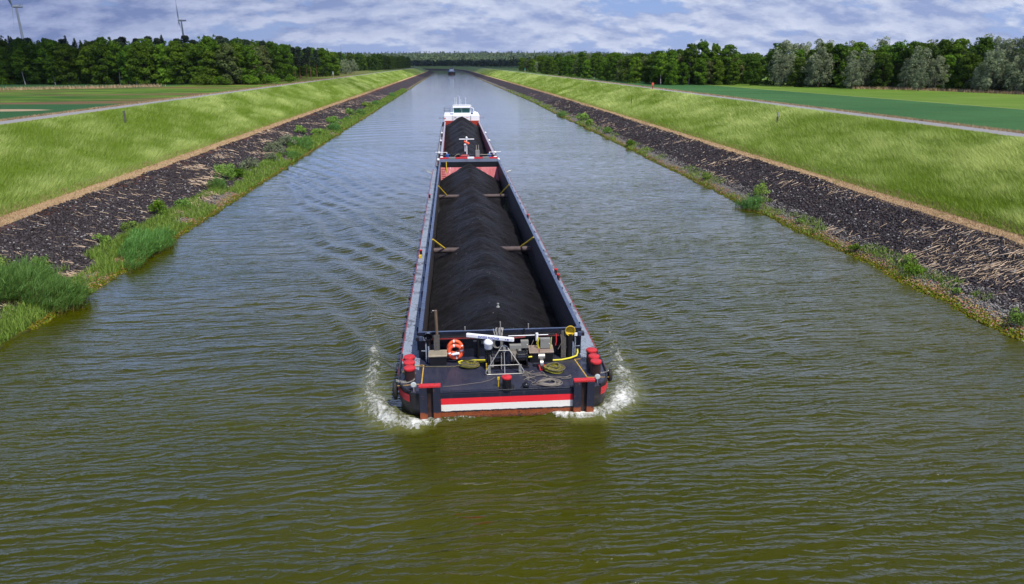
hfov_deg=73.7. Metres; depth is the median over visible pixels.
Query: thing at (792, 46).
willow tree
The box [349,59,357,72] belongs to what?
willow tree
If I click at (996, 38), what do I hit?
willow tree
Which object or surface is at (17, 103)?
field ground
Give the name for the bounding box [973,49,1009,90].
willow tree
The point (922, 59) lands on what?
willow tree
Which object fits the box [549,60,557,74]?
broadleaf tree
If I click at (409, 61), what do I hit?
broadleaf tree
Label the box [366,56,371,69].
broadleaf tree
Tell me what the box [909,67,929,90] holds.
willow tree
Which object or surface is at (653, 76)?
broadleaf tree
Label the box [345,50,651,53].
hill crest trees
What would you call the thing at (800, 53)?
broadleaf tree
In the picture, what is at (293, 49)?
pine tree
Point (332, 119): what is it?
shrub
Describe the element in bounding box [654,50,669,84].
birch tree
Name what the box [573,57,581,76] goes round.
broadleaf tree
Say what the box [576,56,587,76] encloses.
broadleaf tree
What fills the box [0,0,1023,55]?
sky
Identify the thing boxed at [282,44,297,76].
broadleaf tree
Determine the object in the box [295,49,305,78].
pine tree
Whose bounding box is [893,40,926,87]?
broadleaf tree
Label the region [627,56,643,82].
broadleaf tree
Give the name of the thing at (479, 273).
coal heap
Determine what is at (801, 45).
willow tree
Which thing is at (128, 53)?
birch tree
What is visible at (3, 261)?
shrub
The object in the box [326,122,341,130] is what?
reed clump
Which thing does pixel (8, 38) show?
spruce tree
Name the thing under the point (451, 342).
life ring
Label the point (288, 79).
thicket bush
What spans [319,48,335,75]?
broadleaf tree
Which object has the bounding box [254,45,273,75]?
broadleaf tree
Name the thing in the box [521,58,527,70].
broadleaf tree
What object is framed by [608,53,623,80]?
broadleaf tree
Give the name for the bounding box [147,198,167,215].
shrub
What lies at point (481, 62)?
wood
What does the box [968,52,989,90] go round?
broadleaf tree
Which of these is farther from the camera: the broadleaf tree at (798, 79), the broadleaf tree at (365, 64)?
the broadleaf tree at (365, 64)
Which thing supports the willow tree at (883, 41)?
on the field ground at (997, 110)
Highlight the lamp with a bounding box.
[493,327,502,347]
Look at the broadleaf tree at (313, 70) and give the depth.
379.82 m
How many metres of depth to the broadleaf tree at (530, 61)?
579.63 m
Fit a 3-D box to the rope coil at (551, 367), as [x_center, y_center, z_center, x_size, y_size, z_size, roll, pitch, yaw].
[1.991,3.561,32.038,1.013,0.348,0.857,-2,19,-5]
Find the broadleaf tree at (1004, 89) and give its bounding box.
[995,48,1023,91]
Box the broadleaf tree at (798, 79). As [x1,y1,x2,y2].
[787,57,806,86]
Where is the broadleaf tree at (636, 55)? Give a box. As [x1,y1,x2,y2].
[632,53,640,78]
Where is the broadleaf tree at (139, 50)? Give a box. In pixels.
[129,41,157,84]
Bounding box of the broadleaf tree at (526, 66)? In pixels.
[523,59,528,71]
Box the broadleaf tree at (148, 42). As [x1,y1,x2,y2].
[138,38,161,83]
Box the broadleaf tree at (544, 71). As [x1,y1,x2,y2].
[541,60,549,73]
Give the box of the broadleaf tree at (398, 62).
[396,57,400,68]
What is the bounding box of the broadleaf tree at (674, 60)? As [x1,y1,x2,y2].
[662,57,679,84]
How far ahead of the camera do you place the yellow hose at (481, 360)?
33.12 m
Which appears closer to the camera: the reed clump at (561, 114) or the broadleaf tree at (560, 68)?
the reed clump at (561, 114)
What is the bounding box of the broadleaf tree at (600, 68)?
[597,60,608,79]
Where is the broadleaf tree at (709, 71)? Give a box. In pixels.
[701,60,714,84]
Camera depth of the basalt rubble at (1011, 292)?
60.53 m
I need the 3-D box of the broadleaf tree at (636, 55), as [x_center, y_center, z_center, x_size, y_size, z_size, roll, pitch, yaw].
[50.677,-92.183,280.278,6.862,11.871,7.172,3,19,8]
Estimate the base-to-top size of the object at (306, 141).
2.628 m
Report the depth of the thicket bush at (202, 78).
236.20 m
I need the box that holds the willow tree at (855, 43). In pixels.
[849,40,869,51]
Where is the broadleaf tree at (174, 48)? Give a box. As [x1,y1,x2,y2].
[163,41,190,84]
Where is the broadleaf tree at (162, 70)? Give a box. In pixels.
[157,48,183,84]
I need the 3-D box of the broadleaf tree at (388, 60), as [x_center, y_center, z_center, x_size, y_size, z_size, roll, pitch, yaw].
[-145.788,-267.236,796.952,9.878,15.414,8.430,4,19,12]
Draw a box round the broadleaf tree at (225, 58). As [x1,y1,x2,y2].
[213,42,241,84]
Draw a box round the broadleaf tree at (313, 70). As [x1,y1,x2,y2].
[302,50,315,76]
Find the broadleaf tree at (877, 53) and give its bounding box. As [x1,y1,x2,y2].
[863,49,885,86]
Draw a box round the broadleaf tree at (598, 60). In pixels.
[594,56,604,78]
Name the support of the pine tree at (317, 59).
on the field ground at (17, 103)
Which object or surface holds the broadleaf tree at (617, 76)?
on the field ground at (997, 110)
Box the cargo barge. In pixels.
[396,158,607,418]
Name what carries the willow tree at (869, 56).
on the field ground at (997, 110)
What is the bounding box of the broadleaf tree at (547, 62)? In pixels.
[544,58,554,73]
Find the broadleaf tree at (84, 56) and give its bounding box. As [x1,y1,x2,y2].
[75,45,102,83]
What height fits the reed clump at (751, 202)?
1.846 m
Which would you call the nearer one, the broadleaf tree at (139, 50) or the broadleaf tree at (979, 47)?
the broadleaf tree at (979, 47)
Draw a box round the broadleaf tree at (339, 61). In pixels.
[328,52,340,74]
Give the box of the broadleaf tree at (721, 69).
[710,60,725,84]
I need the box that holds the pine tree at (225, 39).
[219,37,237,64]
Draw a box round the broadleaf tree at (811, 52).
[802,48,823,86]
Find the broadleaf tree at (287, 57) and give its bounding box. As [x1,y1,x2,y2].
[278,44,297,80]
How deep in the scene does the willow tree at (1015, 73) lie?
171.67 m
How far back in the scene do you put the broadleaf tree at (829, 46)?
219.07 m
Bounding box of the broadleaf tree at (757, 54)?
[752,52,761,82]
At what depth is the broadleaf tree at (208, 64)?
244.14 m
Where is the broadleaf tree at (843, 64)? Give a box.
[833,60,851,87]
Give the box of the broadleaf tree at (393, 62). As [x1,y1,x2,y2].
[390,56,394,68]
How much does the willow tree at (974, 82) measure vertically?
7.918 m
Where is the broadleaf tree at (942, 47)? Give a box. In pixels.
[921,39,951,88]
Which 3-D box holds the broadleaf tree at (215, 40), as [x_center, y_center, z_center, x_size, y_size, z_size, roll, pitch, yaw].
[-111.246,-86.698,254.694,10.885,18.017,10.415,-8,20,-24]
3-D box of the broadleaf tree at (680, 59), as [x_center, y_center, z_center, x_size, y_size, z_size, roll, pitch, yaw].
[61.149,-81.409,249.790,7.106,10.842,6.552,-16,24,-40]
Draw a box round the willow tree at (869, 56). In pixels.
[854,51,876,86]
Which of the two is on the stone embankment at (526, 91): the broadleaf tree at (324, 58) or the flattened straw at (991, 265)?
the flattened straw at (991, 265)
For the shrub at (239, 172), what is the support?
on the stone embankment at (410, 83)
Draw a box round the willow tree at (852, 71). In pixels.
[841,60,864,88]
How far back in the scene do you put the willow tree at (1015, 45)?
181.66 m
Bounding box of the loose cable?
[522,370,570,384]
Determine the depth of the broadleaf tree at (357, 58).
670.96 m
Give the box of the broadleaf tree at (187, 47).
[180,43,197,83]
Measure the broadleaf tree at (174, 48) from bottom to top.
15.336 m
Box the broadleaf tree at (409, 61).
[406,57,410,67]
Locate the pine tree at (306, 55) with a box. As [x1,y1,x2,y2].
[301,48,310,77]
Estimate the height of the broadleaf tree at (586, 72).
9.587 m
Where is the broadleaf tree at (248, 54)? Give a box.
[237,44,265,84]
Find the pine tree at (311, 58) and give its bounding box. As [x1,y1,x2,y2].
[306,47,315,77]
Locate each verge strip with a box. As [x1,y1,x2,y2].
[0,70,428,225]
[425,68,1023,243]
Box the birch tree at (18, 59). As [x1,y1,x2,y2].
[10,46,31,84]
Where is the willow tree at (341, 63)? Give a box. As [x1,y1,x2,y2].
[338,61,345,74]
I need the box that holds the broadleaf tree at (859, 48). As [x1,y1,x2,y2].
[840,42,872,87]
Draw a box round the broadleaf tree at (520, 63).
[518,58,523,70]
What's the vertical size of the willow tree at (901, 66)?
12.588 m
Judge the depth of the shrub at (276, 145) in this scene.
111.12 m
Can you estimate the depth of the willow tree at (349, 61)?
486.56 m
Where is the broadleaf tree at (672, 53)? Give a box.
[663,48,677,81]
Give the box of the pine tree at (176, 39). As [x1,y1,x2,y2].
[173,38,182,75]
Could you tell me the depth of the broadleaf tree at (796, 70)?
227.00 m
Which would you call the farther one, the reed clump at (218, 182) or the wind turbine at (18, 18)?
the wind turbine at (18, 18)
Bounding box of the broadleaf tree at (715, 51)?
[707,43,725,73]
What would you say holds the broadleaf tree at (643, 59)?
on the field ground at (997, 110)
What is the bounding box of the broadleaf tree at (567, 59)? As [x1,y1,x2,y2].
[562,55,572,75]
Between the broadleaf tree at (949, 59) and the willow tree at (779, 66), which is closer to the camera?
the broadleaf tree at (949, 59)
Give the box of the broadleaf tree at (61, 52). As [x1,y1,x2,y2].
[52,42,79,84]
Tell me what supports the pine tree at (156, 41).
on the field ground at (17, 103)
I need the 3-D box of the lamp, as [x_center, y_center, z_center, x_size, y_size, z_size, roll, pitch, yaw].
[-0.662,2.208,32.990,0.605,0.996,0.228,-2,19,-5]
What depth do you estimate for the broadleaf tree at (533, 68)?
557.32 m
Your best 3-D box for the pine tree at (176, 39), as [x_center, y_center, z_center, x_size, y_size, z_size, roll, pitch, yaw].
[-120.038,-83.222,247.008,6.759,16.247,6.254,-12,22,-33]
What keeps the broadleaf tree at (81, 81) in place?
on the field ground at (17, 103)
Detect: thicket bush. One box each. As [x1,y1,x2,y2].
[191,74,212,84]
[212,76,230,84]
[238,74,259,84]
[258,73,274,83]
[261,75,279,83]
[284,75,298,82]
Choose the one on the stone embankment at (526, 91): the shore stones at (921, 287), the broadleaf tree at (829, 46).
the shore stones at (921, 287)
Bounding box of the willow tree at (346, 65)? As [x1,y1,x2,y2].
[341,59,350,73]
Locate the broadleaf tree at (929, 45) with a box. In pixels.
[911,43,934,85]
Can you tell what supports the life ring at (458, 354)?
hanging from the cargo barge
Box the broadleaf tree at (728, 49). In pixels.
[715,44,742,83]
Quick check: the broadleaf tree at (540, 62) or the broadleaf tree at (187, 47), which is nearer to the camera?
the broadleaf tree at (187, 47)
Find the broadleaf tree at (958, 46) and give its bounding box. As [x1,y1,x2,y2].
[941,38,971,88]
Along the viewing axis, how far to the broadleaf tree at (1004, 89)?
187.19 m
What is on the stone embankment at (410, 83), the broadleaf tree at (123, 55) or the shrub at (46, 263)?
the shrub at (46, 263)
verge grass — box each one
[0,81,398,226]
[506,81,1023,247]
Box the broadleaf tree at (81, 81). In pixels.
[65,44,86,83]
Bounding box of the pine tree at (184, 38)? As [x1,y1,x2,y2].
[181,35,189,48]
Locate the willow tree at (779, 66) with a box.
[770,54,792,86]
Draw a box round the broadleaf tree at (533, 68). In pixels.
[531,61,537,72]
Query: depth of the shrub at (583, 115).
179.47 m
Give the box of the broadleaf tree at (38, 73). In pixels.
[27,45,52,83]
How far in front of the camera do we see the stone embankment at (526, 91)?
83.67 m
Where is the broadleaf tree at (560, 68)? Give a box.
[557,57,568,75]
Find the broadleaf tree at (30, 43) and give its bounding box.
[25,41,46,83]
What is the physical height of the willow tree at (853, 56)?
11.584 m
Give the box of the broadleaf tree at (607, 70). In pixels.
[604,55,615,80]
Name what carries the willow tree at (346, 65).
on the field ground at (17, 103)
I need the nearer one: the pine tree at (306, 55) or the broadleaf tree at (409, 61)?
the pine tree at (306, 55)
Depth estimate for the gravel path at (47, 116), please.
113.08 m
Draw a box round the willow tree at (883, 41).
[869,36,893,52]
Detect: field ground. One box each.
[0,67,414,119]
[462,66,1023,130]
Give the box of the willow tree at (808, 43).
[804,38,822,54]
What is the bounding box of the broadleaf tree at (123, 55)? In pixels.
[115,45,141,84]
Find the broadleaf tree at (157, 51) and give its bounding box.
[152,41,168,83]
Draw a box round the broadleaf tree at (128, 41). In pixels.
[121,40,142,83]
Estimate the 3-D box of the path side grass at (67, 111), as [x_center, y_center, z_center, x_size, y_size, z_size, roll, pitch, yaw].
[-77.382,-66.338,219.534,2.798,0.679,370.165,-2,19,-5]
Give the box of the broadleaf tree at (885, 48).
[870,43,889,84]
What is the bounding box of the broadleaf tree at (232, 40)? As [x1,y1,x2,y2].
[229,37,241,83]
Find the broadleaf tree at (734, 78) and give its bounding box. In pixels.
[725,62,740,84]
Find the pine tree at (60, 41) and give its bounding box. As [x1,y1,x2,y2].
[58,39,66,49]
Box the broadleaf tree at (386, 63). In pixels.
[381,56,387,69]
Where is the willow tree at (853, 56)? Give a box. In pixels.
[841,50,869,87]
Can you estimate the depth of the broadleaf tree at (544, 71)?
493.70 m
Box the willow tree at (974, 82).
[968,63,992,90]
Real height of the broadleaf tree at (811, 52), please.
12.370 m
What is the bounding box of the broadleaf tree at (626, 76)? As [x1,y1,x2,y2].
[619,55,634,81]
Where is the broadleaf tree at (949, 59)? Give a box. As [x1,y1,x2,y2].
[931,54,958,88]
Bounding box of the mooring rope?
[415,365,458,366]
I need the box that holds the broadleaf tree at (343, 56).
[340,51,346,72]
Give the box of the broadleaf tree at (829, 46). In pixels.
[814,43,837,86]
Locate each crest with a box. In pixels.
[2,68,411,124]
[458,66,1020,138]
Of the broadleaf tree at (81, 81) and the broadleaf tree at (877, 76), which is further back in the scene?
the broadleaf tree at (81, 81)
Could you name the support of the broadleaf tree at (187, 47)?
on the field ground at (17, 103)
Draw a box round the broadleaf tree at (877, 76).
[870,53,893,87]
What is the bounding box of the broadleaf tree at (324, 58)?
[315,48,329,76]
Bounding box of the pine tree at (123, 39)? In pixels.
[118,36,129,82]
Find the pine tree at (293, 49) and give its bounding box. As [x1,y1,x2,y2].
[290,47,300,77]
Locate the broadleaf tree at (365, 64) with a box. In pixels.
[359,54,367,70]
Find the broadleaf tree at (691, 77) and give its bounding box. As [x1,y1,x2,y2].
[681,56,694,83]
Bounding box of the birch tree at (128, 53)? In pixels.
[125,49,142,84]
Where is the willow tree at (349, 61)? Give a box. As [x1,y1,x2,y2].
[346,60,353,71]
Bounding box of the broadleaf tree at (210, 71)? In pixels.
[200,50,223,84]
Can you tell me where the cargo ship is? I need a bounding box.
[448,67,455,73]
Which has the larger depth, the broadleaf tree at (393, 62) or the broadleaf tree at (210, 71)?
the broadleaf tree at (393, 62)
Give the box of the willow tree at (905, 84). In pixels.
[897,66,914,87]
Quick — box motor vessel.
[435,97,500,168]
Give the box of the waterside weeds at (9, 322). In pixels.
[0,88,406,344]
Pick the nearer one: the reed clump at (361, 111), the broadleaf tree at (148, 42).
the reed clump at (361, 111)
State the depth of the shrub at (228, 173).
86.70 m
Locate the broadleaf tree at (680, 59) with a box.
[677,54,688,83]
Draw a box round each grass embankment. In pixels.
[0,67,427,212]
[407,66,1023,232]
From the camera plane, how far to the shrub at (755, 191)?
76.48 m
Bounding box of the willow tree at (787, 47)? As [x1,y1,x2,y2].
[767,40,798,84]
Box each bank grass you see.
[480,69,1023,235]
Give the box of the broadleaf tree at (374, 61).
[369,55,378,70]
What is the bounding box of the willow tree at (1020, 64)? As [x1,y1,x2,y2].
[1011,58,1023,87]
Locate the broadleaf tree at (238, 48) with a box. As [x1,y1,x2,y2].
[231,42,252,83]
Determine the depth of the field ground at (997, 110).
145.01 m
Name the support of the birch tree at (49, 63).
on the field ground at (17, 103)
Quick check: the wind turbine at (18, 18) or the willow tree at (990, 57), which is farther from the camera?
the wind turbine at (18, 18)
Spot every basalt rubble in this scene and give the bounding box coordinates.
[0,99,369,307]
[545,98,1023,312]
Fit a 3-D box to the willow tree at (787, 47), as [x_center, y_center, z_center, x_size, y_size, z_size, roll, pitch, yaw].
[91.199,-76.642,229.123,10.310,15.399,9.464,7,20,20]
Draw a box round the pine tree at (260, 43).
[258,41,272,82]
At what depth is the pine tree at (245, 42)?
252.15 m
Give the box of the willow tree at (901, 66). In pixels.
[887,49,909,82]
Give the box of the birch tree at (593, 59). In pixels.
[590,53,598,71]
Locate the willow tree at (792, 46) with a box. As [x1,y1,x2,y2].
[777,42,799,83]
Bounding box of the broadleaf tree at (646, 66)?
[642,56,652,82]
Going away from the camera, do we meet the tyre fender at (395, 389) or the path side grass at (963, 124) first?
the tyre fender at (395, 389)
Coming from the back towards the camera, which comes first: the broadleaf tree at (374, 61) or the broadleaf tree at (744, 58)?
the broadleaf tree at (374, 61)
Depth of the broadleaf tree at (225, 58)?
240.59 m
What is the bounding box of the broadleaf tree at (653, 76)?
[650,55,666,83]
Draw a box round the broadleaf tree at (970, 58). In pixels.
[952,52,983,89]
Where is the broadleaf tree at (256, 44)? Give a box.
[251,39,258,47]
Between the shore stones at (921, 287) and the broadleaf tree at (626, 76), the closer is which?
the shore stones at (921, 287)
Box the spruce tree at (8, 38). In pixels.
[7,36,13,49]
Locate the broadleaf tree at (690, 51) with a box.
[680,43,699,84]
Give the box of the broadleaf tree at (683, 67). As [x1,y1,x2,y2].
[676,62,690,84]
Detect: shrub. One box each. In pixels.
[0,255,13,267]
[33,254,49,266]
[91,233,110,243]
[119,220,140,230]
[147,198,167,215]
[173,198,192,206]
[213,163,236,176]
[231,167,245,176]
[237,157,259,167]
[263,141,284,152]
[264,152,278,160]
[279,134,296,144]
[294,125,306,132]
[310,128,324,133]
[326,116,341,122]
[345,108,355,113]
[361,102,371,106]
[576,112,588,119]
[585,119,594,124]
[602,127,612,132]
[626,140,634,144]
[700,172,713,179]
[753,182,770,194]
[795,217,804,223]
[847,243,861,250]
[902,262,925,273]
[903,253,918,264]
[952,287,963,293]
[1007,306,1023,325]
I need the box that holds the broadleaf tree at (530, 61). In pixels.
[528,58,534,71]
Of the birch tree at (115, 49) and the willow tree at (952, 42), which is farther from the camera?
the birch tree at (115, 49)
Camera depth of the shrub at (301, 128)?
138.08 m
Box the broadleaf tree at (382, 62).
[377,54,384,69]
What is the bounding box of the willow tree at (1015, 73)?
[1003,54,1023,91]
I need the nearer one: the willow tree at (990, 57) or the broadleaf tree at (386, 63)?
the willow tree at (990, 57)
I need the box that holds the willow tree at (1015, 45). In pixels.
[984,37,1023,90]
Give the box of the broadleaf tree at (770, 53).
[761,43,786,84]
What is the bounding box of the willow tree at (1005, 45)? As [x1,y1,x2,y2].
[979,38,1022,90]
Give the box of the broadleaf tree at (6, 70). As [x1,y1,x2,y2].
[0,46,20,84]
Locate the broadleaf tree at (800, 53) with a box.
[783,49,804,85]
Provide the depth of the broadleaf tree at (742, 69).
248.42 m
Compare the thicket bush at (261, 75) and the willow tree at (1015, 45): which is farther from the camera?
the thicket bush at (261, 75)
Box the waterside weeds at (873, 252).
[504,89,993,301]
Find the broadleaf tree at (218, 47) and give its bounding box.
[214,41,230,83]
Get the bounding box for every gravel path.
[0,67,417,123]
[460,66,1023,136]
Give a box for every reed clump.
[0,252,95,315]
[117,225,177,272]
[203,175,226,189]
[281,150,302,159]
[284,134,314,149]
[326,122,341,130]
[355,108,364,114]
[557,111,566,116]
[733,193,764,211]
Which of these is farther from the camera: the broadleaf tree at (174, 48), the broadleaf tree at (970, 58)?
the broadleaf tree at (174, 48)
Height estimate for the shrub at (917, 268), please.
0.818 m
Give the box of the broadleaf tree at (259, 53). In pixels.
[244,44,266,83]
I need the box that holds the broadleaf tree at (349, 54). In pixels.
[345,52,356,70]
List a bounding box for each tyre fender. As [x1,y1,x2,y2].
[393,381,397,398]
[607,368,611,380]
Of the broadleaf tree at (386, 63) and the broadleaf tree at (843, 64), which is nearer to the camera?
the broadleaf tree at (843, 64)
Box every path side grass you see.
[0,75,351,120]
[550,75,1023,133]
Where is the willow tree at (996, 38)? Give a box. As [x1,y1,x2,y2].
[970,33,1008,90]
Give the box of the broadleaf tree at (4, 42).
[0,35,15,81]
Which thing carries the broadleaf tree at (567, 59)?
on the field ground at (997, 110)
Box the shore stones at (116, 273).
[0,107,380,329]
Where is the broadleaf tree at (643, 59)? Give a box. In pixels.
[637,56,649,81]
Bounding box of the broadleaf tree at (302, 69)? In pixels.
[292,47,306,77]
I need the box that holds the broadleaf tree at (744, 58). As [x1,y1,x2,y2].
[736,54,750,83]
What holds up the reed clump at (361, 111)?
on the stone embankment at (410, 83)
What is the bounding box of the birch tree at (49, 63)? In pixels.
[43,52,59,84]
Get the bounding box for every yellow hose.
[458,359,484,363]
[553,348,578,360]
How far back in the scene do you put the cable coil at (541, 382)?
30.79 m
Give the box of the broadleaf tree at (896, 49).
[882,40,908,87]
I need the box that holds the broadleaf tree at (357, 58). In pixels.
[354,52,364,70]
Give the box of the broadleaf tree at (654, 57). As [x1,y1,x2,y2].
[649,51,664,82]
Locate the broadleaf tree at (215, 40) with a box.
[200,34,226,79]
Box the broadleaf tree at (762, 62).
[756,55,768,83]
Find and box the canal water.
[0,70,1023,583]
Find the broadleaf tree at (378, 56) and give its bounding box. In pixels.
[376,54,381,69]
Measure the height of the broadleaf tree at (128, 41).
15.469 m
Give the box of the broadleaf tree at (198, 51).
[183,44,209,84]
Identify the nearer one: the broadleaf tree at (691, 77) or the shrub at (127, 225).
the shrub at (127, 225)
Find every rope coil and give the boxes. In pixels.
[459,360,479,368]
[544,362,564,373]
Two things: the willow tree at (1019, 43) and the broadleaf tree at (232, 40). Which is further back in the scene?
the broadleaf tree at (232, 40)
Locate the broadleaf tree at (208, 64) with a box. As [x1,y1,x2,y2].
[196,42,221,83]
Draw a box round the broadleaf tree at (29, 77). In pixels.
[6,37,37,83]
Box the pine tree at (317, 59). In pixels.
[312,50,320,76]
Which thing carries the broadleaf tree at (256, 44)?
on the field ground at (17, 103)
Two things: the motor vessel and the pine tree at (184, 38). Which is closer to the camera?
the motor vessel
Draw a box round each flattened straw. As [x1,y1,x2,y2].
[0,92,386,309]
[533,93,1023,300]
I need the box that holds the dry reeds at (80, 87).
[0,83,165,90]
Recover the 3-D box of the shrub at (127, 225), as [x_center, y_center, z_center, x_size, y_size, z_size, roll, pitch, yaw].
[-33.627,-5.714,60.094,1.991,1.168,1.531,4,19,12]
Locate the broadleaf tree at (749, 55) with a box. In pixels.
[741,52,758,83]
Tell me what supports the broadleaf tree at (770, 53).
on the field ground at (997, 110)
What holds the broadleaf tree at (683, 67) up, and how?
on the field ground at (997, 110)
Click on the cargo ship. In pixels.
(451, 71)
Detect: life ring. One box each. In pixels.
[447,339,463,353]
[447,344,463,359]
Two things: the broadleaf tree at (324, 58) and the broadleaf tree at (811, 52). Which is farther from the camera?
the broadleaf tree at (324, 58)
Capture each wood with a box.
[344,52,766,61]
[407,59,517,66]
[497,54,766,66]
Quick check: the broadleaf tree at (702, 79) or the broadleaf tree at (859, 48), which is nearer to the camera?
the broadleaf tree at (859, 48)
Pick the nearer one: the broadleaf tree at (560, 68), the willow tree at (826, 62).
the willow tree at (826, 62)
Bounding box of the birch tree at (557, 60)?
[554,56,560,73]
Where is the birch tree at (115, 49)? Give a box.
[105,40,124,83]
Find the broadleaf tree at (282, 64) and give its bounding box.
[275,43,287,78]
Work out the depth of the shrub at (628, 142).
127.83 m
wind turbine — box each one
[8,0,23,38]
[175,0,185,34]
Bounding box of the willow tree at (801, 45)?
[790,43,804,52]
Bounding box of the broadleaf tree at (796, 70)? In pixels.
[788,56,805,85]
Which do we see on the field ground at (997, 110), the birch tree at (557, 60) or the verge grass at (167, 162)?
the birch tree at (557, 60)
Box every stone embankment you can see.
[0,70,434,349]
[422,68,1023,335]
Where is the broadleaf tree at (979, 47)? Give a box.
[962,37,997,89]
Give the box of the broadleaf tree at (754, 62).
[743,55,761,84]
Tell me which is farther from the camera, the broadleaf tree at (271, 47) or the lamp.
the broadleaf tree at (271, 47)
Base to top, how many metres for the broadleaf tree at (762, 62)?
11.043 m
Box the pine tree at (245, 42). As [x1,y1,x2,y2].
[242,40,250,83]
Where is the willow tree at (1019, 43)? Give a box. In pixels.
[998,36,1023,89]
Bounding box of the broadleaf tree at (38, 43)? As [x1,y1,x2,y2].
[33,37,60,83]
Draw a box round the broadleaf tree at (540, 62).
[537,57,544,72]
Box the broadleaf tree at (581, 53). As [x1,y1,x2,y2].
[577,50,587,75]
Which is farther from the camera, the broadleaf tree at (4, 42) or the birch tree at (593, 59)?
the birch tree at (593, 59)
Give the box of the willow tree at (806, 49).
[800,45,809,56]
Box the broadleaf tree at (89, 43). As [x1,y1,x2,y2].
[76,40,99,83]
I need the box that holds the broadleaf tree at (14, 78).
[9,48,22,82]
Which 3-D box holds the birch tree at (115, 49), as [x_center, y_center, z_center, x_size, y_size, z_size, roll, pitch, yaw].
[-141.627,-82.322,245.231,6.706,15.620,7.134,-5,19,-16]
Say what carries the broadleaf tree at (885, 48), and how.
on the field ground at (997, 110)
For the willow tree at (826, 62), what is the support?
on the field ground at (997, 110)
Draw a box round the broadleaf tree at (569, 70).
[566,58,576,76]
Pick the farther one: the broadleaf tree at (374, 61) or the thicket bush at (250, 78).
the broadleaf tree at (374, 61)
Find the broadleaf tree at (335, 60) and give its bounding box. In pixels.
[328,52,340,75]
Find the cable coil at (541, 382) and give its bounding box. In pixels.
[536,378,562,385]
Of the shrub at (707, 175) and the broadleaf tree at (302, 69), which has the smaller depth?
the shrub at (707, 175)
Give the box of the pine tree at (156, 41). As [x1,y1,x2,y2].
[153,38,162,75]
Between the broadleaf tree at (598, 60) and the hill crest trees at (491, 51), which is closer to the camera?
the broadleaf tree at (598, 60)
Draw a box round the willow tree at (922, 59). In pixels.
[903,45,935,87]
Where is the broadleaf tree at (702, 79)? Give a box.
[693,56,707,84]
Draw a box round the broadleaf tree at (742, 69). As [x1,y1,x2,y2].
[732,58,744,83]
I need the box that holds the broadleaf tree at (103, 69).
[85,42,117,84]
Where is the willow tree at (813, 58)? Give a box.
[800,53,828,86]
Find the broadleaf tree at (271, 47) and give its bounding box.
[264,41,283,80]
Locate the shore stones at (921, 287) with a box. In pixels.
[539,104,1023,341]
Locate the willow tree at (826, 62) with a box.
[805,46,834,86]
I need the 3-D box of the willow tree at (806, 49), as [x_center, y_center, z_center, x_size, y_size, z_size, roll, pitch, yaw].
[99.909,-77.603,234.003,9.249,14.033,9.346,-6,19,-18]
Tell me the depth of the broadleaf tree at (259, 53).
254.12 m
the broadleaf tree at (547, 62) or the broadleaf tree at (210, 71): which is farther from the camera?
the broadleaf tree at (547, 62)
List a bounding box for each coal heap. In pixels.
[428,164,557,330]
[444,116,486,154]
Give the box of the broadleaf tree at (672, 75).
[664,61,678,84]
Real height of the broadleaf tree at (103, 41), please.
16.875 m
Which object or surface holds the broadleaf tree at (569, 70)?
on the field ground at (997, 110)
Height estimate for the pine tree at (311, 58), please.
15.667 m
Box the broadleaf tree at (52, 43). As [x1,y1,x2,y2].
[35,39,68,83]
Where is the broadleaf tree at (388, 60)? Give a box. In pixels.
[384,56,390,69]
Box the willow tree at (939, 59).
[925,55,950,88]
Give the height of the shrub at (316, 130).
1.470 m
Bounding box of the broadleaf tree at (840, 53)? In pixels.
[826,42,849,86]
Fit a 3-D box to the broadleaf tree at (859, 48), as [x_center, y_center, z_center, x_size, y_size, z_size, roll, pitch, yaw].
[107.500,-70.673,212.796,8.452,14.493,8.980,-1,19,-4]
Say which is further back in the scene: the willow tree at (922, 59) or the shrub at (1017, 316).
the willow tree at (922, 59)
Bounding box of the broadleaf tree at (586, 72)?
[581,60,592,77]
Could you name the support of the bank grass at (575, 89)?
on the grass embankment at (476, 69)
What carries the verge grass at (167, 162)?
on the verge strip at (221, 143)
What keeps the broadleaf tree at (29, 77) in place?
on the field ground at (17, 103)
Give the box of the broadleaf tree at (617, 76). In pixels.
[614,58,627,81]
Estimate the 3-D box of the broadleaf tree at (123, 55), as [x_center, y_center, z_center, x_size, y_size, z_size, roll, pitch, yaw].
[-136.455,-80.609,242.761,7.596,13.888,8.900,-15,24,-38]
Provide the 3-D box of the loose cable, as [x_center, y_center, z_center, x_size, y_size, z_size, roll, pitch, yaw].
[1.551,3.907,31.394,2.336,0.076,1.610,-2,19,-5]
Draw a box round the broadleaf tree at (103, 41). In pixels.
[91,37,122,83]
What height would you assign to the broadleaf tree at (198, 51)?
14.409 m
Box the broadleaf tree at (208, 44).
[192,36,220,83]
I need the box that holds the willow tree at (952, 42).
[930,39,963,81]
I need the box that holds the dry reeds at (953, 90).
[852,85,1023,94]
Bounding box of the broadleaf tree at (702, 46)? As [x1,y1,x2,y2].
[690,39,710,71]
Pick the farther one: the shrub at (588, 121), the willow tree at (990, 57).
the willow tree at (990, 57)

